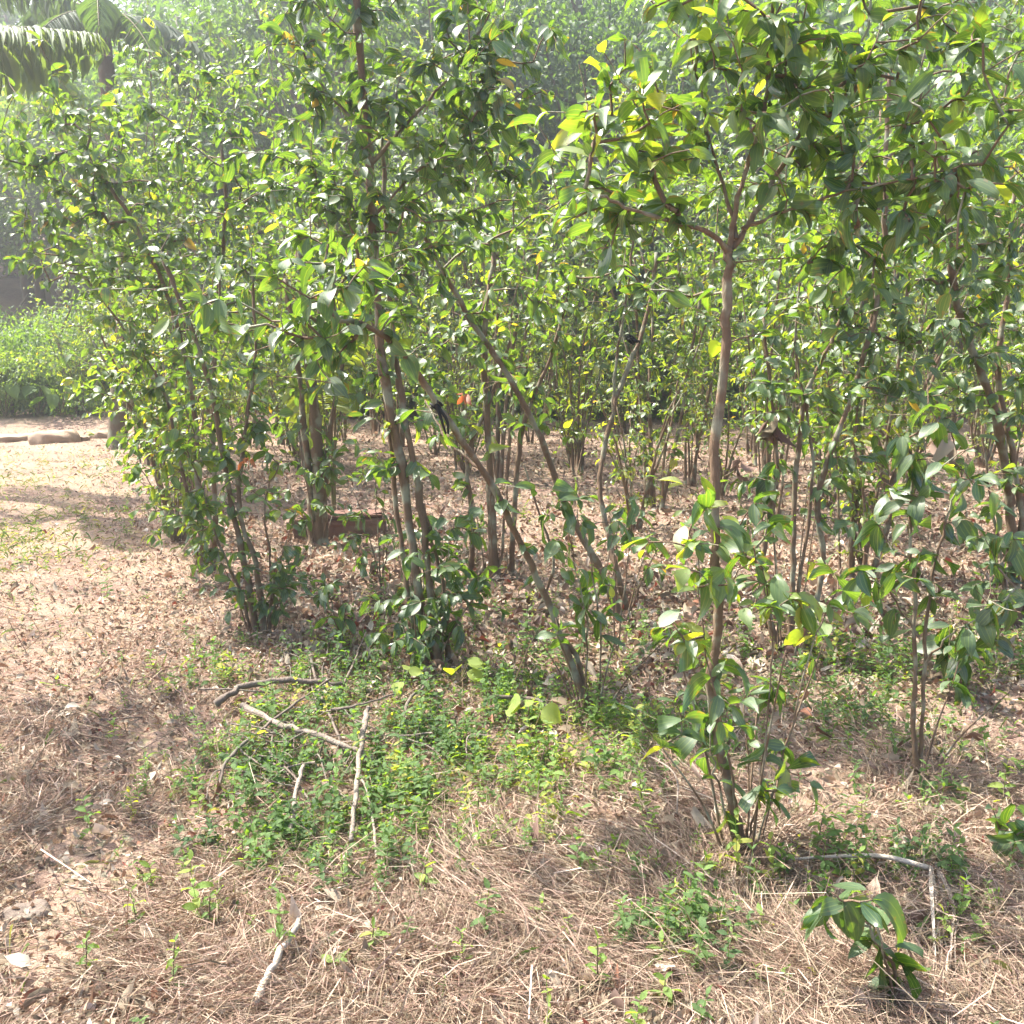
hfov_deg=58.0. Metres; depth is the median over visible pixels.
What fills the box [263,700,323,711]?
twig
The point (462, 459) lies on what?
cinnamon tree
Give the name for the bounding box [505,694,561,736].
broad leaf weed
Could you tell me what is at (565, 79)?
forest tree
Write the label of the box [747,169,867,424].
cinnamon tree
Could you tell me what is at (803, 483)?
fallen stick
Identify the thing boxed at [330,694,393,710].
fallen stick
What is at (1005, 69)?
forest tree
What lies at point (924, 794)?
weed seedling
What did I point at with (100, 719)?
fallen stick
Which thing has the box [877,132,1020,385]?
cinnamon tree
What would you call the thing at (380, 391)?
cinnamon tree
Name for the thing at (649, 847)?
weed seedling
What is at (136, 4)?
forest tree
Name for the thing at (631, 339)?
tie strip
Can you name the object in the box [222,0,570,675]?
cinnamon tree
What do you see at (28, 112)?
forest tree
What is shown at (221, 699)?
fallen stick
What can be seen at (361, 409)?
shrub
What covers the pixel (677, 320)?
cinnamon tree
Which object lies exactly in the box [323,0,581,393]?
forest tree
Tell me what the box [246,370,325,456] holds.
cinnamon tree
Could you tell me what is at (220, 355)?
cinnamon tree
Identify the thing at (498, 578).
fallen stick
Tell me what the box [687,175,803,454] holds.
cinnamon tree
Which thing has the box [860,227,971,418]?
cinnamon tree
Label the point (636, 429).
cinnamon tree
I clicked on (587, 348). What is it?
shrub
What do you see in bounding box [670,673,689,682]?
fallen leaf
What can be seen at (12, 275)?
forest tree
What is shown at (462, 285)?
cinnamon tree
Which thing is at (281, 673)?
twig
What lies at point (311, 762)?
twig
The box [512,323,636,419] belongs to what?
shrub
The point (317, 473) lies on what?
cinnamon tree
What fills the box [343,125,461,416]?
cinnamon tree
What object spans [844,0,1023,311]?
forest tree
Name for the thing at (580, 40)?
forest tree
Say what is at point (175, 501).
cinnamon tree
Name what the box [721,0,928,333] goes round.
forest tree
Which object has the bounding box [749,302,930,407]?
shrub
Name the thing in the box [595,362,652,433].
cinnamon tree
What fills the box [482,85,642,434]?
cinnamon tree
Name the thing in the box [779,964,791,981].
weed seedling
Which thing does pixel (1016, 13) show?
forest tree
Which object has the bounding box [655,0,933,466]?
cinnamon tree
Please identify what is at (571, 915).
weed seedling
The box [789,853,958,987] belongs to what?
fallen branch
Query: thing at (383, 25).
cinnamon tree
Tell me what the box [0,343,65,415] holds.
shrub
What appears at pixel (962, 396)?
cinnamon tree
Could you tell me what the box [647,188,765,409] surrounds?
cinnamon tree
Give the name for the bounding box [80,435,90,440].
rock
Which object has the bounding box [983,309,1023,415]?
cinnamon tree
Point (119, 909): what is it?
fallen leaf
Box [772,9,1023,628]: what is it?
cinnamon tree
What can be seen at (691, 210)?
cinnamon tree
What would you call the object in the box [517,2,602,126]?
forest tree
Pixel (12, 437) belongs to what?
rock
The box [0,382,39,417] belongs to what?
taro plant
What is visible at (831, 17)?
forest tree
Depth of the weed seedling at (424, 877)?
2.74 m
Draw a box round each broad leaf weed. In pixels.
[391,665,421,701]
[443,657,484,687]
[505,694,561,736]
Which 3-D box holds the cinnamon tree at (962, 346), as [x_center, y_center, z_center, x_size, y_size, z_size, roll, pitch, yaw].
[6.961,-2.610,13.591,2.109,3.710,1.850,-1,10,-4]
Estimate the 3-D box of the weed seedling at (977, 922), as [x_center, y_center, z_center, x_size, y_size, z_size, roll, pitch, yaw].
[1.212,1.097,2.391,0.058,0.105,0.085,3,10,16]
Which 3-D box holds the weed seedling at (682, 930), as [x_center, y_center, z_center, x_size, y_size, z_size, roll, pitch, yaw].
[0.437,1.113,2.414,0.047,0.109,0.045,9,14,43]
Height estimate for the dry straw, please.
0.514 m
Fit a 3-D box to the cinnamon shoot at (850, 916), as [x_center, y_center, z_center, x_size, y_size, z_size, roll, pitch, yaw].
[0.835,1.087,2.161,0.242,0.418,0.242,-6,11,-29]
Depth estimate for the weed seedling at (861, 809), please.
3.05 m
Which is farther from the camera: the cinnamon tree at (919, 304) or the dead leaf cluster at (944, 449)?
the cinnamon tree at (919, 304)
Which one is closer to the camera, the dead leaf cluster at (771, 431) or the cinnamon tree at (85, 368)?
the dead leaf cluster at (771, 431)
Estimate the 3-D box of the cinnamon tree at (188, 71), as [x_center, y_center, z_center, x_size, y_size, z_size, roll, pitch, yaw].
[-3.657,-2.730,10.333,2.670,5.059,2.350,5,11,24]
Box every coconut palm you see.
[0,0,247,448]
[0,24,109,113]
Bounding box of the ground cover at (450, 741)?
[0,415,1023,1023]
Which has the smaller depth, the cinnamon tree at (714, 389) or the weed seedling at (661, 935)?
the weed seedling at (661, 935)
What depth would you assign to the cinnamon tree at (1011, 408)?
9.23 m
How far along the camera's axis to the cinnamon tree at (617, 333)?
20.80 m
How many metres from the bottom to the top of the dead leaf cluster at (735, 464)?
0.136 m
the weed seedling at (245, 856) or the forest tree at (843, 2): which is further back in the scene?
the forest tree at (843, 2)
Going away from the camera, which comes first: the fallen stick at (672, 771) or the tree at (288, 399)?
the fallen stick at (672, 771)
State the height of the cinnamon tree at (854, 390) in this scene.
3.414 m
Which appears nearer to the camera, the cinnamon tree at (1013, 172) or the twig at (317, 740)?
the twig at (317, 740)
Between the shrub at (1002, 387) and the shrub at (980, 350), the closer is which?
the shrub at (1002, 387)
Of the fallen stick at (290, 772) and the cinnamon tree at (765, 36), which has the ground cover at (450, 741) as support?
the fallen stick at (290, 772)
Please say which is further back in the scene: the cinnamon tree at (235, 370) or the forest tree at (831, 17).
the forest tree at (831, 17)
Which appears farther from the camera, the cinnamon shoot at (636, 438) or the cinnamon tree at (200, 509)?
the cinnamon shoot at (636, 438)
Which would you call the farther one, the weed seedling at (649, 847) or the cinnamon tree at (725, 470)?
the cinnamon tree at (725, 470)
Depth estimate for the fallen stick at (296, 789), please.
3.30 m
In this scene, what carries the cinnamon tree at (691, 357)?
on the ground at (10, 293)
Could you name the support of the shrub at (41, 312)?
on the ground at (10, 293)
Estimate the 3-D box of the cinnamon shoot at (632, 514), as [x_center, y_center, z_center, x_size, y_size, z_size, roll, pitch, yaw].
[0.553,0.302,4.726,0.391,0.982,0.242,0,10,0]
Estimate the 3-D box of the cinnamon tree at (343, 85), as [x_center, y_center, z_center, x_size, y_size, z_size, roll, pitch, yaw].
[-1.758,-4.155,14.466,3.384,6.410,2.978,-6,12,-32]
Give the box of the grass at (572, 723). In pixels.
[0,415,1023,1013]
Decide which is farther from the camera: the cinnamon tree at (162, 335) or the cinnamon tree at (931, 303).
the cinnamon tree at (931, 303)
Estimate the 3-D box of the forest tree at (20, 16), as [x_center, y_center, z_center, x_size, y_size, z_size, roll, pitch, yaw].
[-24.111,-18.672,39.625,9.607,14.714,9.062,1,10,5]
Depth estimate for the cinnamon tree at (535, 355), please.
15.66 m
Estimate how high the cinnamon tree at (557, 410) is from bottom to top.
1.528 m
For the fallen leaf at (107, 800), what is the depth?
3.31 m
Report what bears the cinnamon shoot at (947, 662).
on the ground at (10, 293)
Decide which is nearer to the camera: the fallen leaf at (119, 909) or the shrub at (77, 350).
the fallen leaf at (119, 909)
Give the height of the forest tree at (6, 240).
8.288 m
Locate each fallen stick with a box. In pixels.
[96,719,191,774]
[98,716,141,720]
[198,688,264,692]
[213,676,344,706]
[218,678,330,784]
[240,702,374,761]
[253,909,301,1002]
[263,747,311,806]
[288,764,305,828]
[310,658,344,753]
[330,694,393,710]
[340,632,366,688]
[348,706,370,842]
[354,768,377,858]
[403,677,431,717]
[434,578,523,591]
[494,695,561,711]
[640,751,678,813]
[687,980,727,1019]
[729,482,882,487]
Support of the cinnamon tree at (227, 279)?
on the ground at (10, 293)
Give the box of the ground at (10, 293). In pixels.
[0,209,1023,1023]
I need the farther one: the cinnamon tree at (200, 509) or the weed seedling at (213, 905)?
the cinnamon tree at (200, 509)
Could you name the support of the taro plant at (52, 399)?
on the ground at (10, 293)
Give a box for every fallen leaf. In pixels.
[19,988,38,1004]
[99,799,113,803]
[118,903,139,912]
[185,831,194,835]
[637,619,655,625]
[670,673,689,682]
[955,948,973,961]
[1007,927,1022,940]
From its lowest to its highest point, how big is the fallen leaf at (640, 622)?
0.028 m
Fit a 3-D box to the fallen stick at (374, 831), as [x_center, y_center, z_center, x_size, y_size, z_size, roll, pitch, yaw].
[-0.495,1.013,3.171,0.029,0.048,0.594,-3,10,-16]
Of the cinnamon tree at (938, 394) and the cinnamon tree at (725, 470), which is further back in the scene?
the cinnamon tree at (938, 394)
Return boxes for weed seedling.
[75,930,98,975]
[123,884,145,933]
[137,860,161,887]
[166,933,183,990]
[201,890,219,927]
[206,885,229,908]
[232,832,252,877]
[246,913,255,932]
[265,864,288,884]
[309,846,322,871]
[333,853,351,887]
[355,916,389,949]
[388,825,403,844]
[414,860,439,889]
[451,927,472,973]
[452,814,464,843]
[469,792,485,818]
[481,828,502,853]
[528,892,554,922]
[562,914,575,940]
[585,926,611,990]
[600,841,616,879]
[615,839,636,861]
[631,771,651,819]
[642,846,656,871]
[645,971,682,1005]
[646,929,677,962]
[670,918,688,944]
[675,875,693,918]
[694,850,719,875]
[723,922,741,949]
[745,903,773,933]
[779,843,794,873]
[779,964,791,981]
[808,803,831,854]
[855,800,866,822]
[916,788,930,809]
[933,753,950,790]
[951,875,970,926]
[966,913,994,951]
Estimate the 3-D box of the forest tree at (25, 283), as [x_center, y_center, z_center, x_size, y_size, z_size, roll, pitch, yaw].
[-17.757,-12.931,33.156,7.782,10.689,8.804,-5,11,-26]
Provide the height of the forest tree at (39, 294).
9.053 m
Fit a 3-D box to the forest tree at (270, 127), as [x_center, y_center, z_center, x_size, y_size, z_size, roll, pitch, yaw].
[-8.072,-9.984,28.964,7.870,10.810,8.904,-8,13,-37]
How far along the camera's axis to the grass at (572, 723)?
4.11 m
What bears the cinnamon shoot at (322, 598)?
on the ground at (10, 293)
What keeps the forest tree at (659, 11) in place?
on the ground at (10, 293)
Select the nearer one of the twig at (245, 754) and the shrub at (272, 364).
the twig at (245, 754)
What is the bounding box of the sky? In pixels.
[14,0,241,23]
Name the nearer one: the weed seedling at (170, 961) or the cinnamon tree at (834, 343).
the weed seedling at (170, 961)
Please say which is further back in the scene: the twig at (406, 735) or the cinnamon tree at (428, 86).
the cinnamon tree at (428, 86)
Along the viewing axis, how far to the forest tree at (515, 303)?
29.74 m
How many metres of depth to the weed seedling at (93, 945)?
2.39 m
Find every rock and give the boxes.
[0,433,31,442]
[1,899,51,928]
[28,429,81,444]
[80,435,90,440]
[88,431,107,438]
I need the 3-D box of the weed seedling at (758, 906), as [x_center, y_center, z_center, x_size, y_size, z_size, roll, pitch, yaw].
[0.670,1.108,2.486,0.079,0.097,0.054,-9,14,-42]
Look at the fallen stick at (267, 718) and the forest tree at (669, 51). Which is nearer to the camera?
the fallen stick at (267, 718)
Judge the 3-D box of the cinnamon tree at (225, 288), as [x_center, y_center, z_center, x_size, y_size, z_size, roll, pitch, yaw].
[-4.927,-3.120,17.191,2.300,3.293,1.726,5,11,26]
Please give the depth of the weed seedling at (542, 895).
2.56 m
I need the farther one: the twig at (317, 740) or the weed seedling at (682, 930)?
the twig at (317, 740)
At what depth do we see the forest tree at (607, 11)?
36.85 m
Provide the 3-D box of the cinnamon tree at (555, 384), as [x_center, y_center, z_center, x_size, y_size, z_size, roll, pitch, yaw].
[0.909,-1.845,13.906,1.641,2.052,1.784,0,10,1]
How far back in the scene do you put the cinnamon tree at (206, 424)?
12.09 m
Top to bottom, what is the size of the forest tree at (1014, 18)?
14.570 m
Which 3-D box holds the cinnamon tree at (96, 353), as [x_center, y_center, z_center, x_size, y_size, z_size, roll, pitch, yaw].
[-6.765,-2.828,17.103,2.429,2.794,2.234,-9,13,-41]
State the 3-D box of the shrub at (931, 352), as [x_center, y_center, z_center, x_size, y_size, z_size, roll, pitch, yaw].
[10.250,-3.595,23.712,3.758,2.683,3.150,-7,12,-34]
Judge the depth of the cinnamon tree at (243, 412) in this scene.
15.54 m
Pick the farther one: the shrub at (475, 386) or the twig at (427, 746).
the shrub at (475, 386)
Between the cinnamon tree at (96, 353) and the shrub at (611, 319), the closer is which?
the cinnamon tree at (96, 353)
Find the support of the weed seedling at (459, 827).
on the ground at (10, 293)
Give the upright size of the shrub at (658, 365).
3.615 m
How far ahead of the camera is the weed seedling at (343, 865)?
2.78 m
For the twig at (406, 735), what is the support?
on the ground cover at (450, 741)
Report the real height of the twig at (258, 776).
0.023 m
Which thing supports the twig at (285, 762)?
on the ground cover at (450, 741)
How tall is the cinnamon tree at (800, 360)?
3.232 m
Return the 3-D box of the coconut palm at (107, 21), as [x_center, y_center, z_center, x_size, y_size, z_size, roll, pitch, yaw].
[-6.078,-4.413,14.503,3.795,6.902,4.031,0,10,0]
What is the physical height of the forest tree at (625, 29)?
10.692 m
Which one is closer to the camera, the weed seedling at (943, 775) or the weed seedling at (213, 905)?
the weed seedling at (213, 905)
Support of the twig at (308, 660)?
on the ground cover at (450, 741)
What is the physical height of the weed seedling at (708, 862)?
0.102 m
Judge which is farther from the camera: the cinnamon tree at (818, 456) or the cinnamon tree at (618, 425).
the cinnamon tree at (618, 425)
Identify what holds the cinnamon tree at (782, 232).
on the ground at (10, 293)
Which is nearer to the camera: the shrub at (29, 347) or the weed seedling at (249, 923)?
the weed seedling at (249, 923)
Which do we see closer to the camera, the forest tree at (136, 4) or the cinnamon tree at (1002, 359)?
the cinnamon tree at (1002, 359)
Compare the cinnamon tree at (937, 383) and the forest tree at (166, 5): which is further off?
the forest tree at (166, 5)
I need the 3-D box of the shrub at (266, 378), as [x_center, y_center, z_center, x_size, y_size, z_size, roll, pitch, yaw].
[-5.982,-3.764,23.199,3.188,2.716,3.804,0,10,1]
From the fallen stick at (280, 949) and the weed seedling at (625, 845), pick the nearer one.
the fallen stick at (280, 949)
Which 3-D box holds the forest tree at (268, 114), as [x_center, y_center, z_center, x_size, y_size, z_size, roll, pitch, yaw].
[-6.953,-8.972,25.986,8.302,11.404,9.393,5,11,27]
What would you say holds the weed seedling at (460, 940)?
on the ground at (10, 293)
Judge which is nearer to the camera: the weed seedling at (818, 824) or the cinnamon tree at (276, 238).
the weed seedling at (818, 824)
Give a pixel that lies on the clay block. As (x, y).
(336, 527)
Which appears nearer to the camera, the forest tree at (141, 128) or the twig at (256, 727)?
the twig at (256, 727)
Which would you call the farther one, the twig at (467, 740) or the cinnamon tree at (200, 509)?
the cinnamon tree at (200, 509)
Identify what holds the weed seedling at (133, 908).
on the ground at (10, 293)
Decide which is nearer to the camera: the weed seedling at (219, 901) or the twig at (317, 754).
the weed seedling at (219, 901)
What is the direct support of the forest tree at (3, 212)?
on the ground at (10, 293)
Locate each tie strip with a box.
[429,399,448,433]
[626,334,639,344]
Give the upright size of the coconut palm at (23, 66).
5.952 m
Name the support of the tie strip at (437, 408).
attached to the cinnamon tree at (328, 331)
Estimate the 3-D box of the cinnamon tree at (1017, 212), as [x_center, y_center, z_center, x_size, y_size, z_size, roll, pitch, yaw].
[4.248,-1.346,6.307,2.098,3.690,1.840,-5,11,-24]
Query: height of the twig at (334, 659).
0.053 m
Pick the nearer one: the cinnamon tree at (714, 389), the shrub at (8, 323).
the cinnamon tree at (714, 389)
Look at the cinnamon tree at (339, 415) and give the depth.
11.98 m
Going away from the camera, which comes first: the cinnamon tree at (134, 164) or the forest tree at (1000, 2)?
the cinnamon tree at (134, 164)
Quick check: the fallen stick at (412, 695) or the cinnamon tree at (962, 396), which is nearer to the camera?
the fallen stick at (412, 695)
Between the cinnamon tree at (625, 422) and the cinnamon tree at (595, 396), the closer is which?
the cinnamon tree at (625, 422)
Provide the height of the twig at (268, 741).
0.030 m
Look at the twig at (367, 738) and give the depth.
3.54 m
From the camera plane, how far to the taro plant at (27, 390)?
18.51 m
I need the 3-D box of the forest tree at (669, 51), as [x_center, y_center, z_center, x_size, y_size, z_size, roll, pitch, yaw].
[4.468,-7.573,22.795,8.441,10.248,7.460,0,10,0]
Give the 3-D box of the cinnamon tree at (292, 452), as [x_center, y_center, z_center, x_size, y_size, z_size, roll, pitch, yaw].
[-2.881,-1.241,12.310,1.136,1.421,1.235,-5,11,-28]
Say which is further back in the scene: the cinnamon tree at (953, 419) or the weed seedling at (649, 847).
the cinnamon tree at (953, 419)
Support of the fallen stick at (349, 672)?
on the ground cover at (450, 741)
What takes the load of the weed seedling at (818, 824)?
on the ground at (10, 293)
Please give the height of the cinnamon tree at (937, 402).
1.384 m
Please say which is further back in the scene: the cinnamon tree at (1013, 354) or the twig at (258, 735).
the cinnamon tree at (1013, 354)
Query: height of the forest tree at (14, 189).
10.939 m
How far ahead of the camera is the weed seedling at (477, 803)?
3.15 m
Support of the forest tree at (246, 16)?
on the ground at (10, 293)
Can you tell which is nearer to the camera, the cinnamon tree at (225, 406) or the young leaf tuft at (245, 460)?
the young leaf tuft at (245, 460)
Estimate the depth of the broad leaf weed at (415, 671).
4.17 m
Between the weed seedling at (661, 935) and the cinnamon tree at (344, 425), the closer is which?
the weed seedling at (661, 935)
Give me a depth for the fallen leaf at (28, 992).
2.29 m
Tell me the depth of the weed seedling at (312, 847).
2.86 m
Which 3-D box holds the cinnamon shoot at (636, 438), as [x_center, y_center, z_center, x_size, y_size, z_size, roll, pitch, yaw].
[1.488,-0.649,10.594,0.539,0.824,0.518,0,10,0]
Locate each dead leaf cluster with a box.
[723,457,756,481]
[757,416,796,447]
[925,434,956,465]
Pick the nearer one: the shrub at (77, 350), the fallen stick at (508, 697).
the fallen stick at (508, 697)
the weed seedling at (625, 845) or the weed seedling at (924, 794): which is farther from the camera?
the weed seedling at (924, 794)
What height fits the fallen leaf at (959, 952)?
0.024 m
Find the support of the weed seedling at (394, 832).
on the ground at (10, 293)
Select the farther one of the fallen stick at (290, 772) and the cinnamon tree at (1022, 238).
the cinnamon tree at (1022, 238)
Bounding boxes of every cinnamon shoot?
[290,566,355,651]
[327,427,421,588]
[583,475,657,658]
[619,420,664,477]
[800,882,930,1015]
[917,617,994,701]
[985,803,1023,856]
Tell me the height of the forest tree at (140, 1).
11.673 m
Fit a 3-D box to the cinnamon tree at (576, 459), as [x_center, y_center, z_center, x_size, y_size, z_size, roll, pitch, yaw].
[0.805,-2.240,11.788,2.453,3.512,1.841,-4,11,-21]
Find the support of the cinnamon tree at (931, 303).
on the ground at (10, 293)
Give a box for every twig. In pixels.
[206,766,230,798]
[215,732,272,742]
[231,723,300,743]
[239,748,269,772]
[241,728,279,748]
[242,771,294,786]
[253,719,289,729]
[254,740,288,741]
[259,755,293,773]
[262,664,295,702]
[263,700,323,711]
[264,732,293,747]
[265,761,314,782]
[284,651,336,673]
[288,734,343,751]
[314,753,330,793]
[328,656,347,676]
[346,737,371,771]
[356,732,431,735]
[406,738,445,767]
[415,717,436,740]
[466,734,485,759]
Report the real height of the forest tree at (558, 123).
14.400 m
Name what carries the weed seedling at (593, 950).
on the ground at (10, 293)
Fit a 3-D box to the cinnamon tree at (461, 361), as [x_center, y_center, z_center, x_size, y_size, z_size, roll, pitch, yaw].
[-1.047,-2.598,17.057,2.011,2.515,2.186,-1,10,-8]
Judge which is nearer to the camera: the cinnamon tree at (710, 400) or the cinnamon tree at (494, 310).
the cinnamon tree at (494, 310)
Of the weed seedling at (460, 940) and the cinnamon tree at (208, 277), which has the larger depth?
the cinnamon tree at (208, 277)
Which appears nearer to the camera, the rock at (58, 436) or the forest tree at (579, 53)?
the rock at (58, 436)
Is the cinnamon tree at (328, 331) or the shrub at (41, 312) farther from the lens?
the shrub at (41, 312)
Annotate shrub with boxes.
[0,290,102,410]
[0,293,66,339]
[0,302,129,418]
[0,316,61,409]
[0,325,47,415]
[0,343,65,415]
[25,288,180,384]
[25,325,102,404]
[32,354,90,410]
[75,342,111,410]
[193,300,367,412]
[222,351,284,405]
[336,316,442,418]
[395,296,506,408]
[420,329,542,412]
[439,335,563,420]
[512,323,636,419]
[518,314,628,413]
[537,304,707,414]
[589,292,780,424]
[706,328,834,412]
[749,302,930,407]
[877,343,959,393]
[929,325,1006,396]
[948,364,1017,414]
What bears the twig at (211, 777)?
on the ground cover at (450, 741)
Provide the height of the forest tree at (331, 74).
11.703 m
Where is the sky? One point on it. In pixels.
(31, 0)
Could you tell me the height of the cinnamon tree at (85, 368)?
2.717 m
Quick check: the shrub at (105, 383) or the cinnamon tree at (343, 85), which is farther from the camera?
the shrub at (105, 383)
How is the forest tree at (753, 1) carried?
on the ground at (10, 293)
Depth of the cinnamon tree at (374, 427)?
17.55 m
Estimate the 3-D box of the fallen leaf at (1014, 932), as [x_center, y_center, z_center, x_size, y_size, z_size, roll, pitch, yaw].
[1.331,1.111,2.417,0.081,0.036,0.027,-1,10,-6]
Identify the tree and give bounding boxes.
[0,2,83,303]
[0,4,37,144]
[0,21,150,328]
[0,30,340,568]
[0,65,145,300]
[0,84,42,253]
[0,87,100,317]
[0,135,87,280]
[1,2,20,22]
[1,2,31,23]
[1,108,15,277]
[7,31,229,465]
[21,280,112,415]
[27,0,241,490]
[39,0,291,321]
[44,272,290,541]
[47,13,304,321]
[49,256,144,354]
[62,294,169,418]
[66,311,162,440]
[70,0,181,299]
[73,0,172,13]
[78,4,373,299]
[82,208,322,633]
[90,274,238,451]
[99,203,236,490]
[115,0,477,403]
[118,0,241,292]
[130,18,336,245]
[137,0,393,221]
[152,193,680,715]
[153,387,224,471]
[161,379,234,446]
[167,199,244,367]
[167,321,252,412]
[184,0,430,412]
[193,257,294,422]
[195,367,246,445]
[198,368,266,451]
[199,111,405,480]
[202,191,332,445]
[204,340,249,408]
[205,349,280,444]
[211,124,407,546]
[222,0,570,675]
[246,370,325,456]
[249,171,373,452]
[254,368,325,469]
[273,0,527,391]
[277,36,498,446]
[281,266,372,510]
[302,0,665,336]
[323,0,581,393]
[327,363,373,440]
[339,220,429,435]
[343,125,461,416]
[349,348,414,430]
[357,69,748,616]
[367,130,634,579]
[373,0,544,458]
[373,233,546,470]
[376,82,526,414]
[398,354,477,454]
[410,107,600,484]
[413,306,503,418]
[425,0,745,323]
[426,382,511,474]
[466,101,560,322]
[477,297,573,442]
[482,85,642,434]
[498,189,582,415]
[498,194,666,473]
[504,133,631,407]
[505,0,1023,864]
[510,26,749,343]
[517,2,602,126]
[530,323,626,453]
[531,2,846,391]
[536,357,619,463]
[539,92,770,510]
[541,0,703,329]
[544,1,659,302]
[550,347,716,531]
[566,0,651,46]
[573,362,610,420]
[582,357,647,434]
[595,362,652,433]
[601,69,799,486]
[602,0,871,307]
[604,0,827,241]
[605,302,677,419]
[611,372,659,430]
[614,74,760,409]
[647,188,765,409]
[649,241,753,444]
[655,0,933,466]
[669,362,762,497]
[677,108,809,418]
[681,54,881,531]
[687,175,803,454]
[693,357,739,424]
[703,0,1023,655]
[711,0,1023,577]
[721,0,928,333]
[729,301,824,437]
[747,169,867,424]
[748,44,1022,416]
[749,282,933,470]
[750,307,943,509]
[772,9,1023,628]
[773,279,867,440]
[782,367,980,581]
[786,386,883,482]
[800,299,879,385]
[803,251,1013,491]
[827,0,1005,82]
[842,0,1021,457]
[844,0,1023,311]
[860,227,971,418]
[862,44,1023,415]
[865,4,1023,342]
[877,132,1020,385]
[879,253,989,430]
[889,330,961,446]
[895,372,950,449]
[913,302,1021,468]
[920,213,1023,456]
[920,362,955,421]
[920,369,986,420]
[924,152,1016,422]
[935,353,1023,450]
[936,22,1022,323]
[952,0,1023,92]
[954,301,1023,506]
[959,130,1023,345]
[967,43,1023,321]
[969,126,1023,423]
[974,255,1023,390]
[975,0,1023,268]
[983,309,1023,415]
[999,65,1023,266]
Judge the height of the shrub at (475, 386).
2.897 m
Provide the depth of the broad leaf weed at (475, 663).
4.36 m
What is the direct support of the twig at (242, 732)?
on the ground cover at (450, 741)
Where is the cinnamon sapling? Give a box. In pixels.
[825,371,1023,773]
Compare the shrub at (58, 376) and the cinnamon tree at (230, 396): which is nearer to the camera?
the cinnamon tree at (230, 396)
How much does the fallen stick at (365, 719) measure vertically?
0.110 m
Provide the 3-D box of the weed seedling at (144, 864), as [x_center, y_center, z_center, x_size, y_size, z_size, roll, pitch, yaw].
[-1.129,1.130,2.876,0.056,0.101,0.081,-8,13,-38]
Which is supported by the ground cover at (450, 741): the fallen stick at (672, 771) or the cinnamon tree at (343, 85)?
the fallen stick at (672, 771)
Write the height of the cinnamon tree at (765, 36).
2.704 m
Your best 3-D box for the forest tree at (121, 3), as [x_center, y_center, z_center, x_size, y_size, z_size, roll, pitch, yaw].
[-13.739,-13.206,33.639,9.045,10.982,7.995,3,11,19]
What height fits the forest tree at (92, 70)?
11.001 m
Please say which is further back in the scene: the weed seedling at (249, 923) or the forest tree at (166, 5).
the forest tree at (166, 5)
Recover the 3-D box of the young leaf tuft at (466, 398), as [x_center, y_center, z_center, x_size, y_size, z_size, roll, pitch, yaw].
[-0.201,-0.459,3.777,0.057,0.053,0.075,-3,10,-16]
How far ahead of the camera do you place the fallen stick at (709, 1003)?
2.21 m
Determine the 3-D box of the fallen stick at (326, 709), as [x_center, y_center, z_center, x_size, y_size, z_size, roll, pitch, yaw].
[-0.844,0.832,4.124,0.033,0.031,1.159,-3,11,-18]
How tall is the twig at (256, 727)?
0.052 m
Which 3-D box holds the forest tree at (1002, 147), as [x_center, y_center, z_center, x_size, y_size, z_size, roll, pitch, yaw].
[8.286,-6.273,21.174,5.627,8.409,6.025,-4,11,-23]
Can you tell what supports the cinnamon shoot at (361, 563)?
on the ground at (10, 293)
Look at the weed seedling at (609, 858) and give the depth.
2.79 m
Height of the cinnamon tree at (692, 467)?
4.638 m
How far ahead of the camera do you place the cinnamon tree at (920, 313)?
12.05 m
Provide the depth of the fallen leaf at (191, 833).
3.16 m
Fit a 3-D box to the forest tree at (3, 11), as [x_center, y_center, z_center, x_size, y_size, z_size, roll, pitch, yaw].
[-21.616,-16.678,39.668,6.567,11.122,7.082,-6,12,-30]
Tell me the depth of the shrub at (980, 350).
25.23 m
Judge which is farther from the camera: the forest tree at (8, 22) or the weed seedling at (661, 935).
the forest tree at (8, 22)
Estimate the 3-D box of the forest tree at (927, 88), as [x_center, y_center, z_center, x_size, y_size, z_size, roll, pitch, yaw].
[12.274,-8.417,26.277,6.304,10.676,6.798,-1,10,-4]
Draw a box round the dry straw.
[0,421,1023,1023]
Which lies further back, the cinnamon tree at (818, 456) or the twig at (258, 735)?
the cinnamon tree at (818, 456)
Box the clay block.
[293,509,385,540]
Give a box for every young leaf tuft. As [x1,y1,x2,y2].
[238,457,256,470]
[457,393,470,404]
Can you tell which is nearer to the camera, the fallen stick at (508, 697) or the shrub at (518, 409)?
the fallen stick at (508, 697)
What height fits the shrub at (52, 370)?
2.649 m
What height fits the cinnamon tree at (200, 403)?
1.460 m
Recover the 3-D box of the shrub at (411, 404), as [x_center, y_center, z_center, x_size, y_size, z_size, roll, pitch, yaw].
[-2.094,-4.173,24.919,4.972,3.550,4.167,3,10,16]
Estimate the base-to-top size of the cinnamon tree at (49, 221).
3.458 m
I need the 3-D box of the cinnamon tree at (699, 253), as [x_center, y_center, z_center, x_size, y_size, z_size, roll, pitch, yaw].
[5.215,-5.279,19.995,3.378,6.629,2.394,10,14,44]
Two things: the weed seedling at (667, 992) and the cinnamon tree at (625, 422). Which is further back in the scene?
the cinnamon tree at (625, 422)
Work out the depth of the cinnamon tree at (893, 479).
10.30 m
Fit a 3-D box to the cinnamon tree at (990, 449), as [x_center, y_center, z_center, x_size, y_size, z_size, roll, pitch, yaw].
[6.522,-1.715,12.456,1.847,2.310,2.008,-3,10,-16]
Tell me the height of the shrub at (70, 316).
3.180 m
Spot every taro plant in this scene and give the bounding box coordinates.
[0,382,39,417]
[10,385,67,416]
[29,384,80,416]
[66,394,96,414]

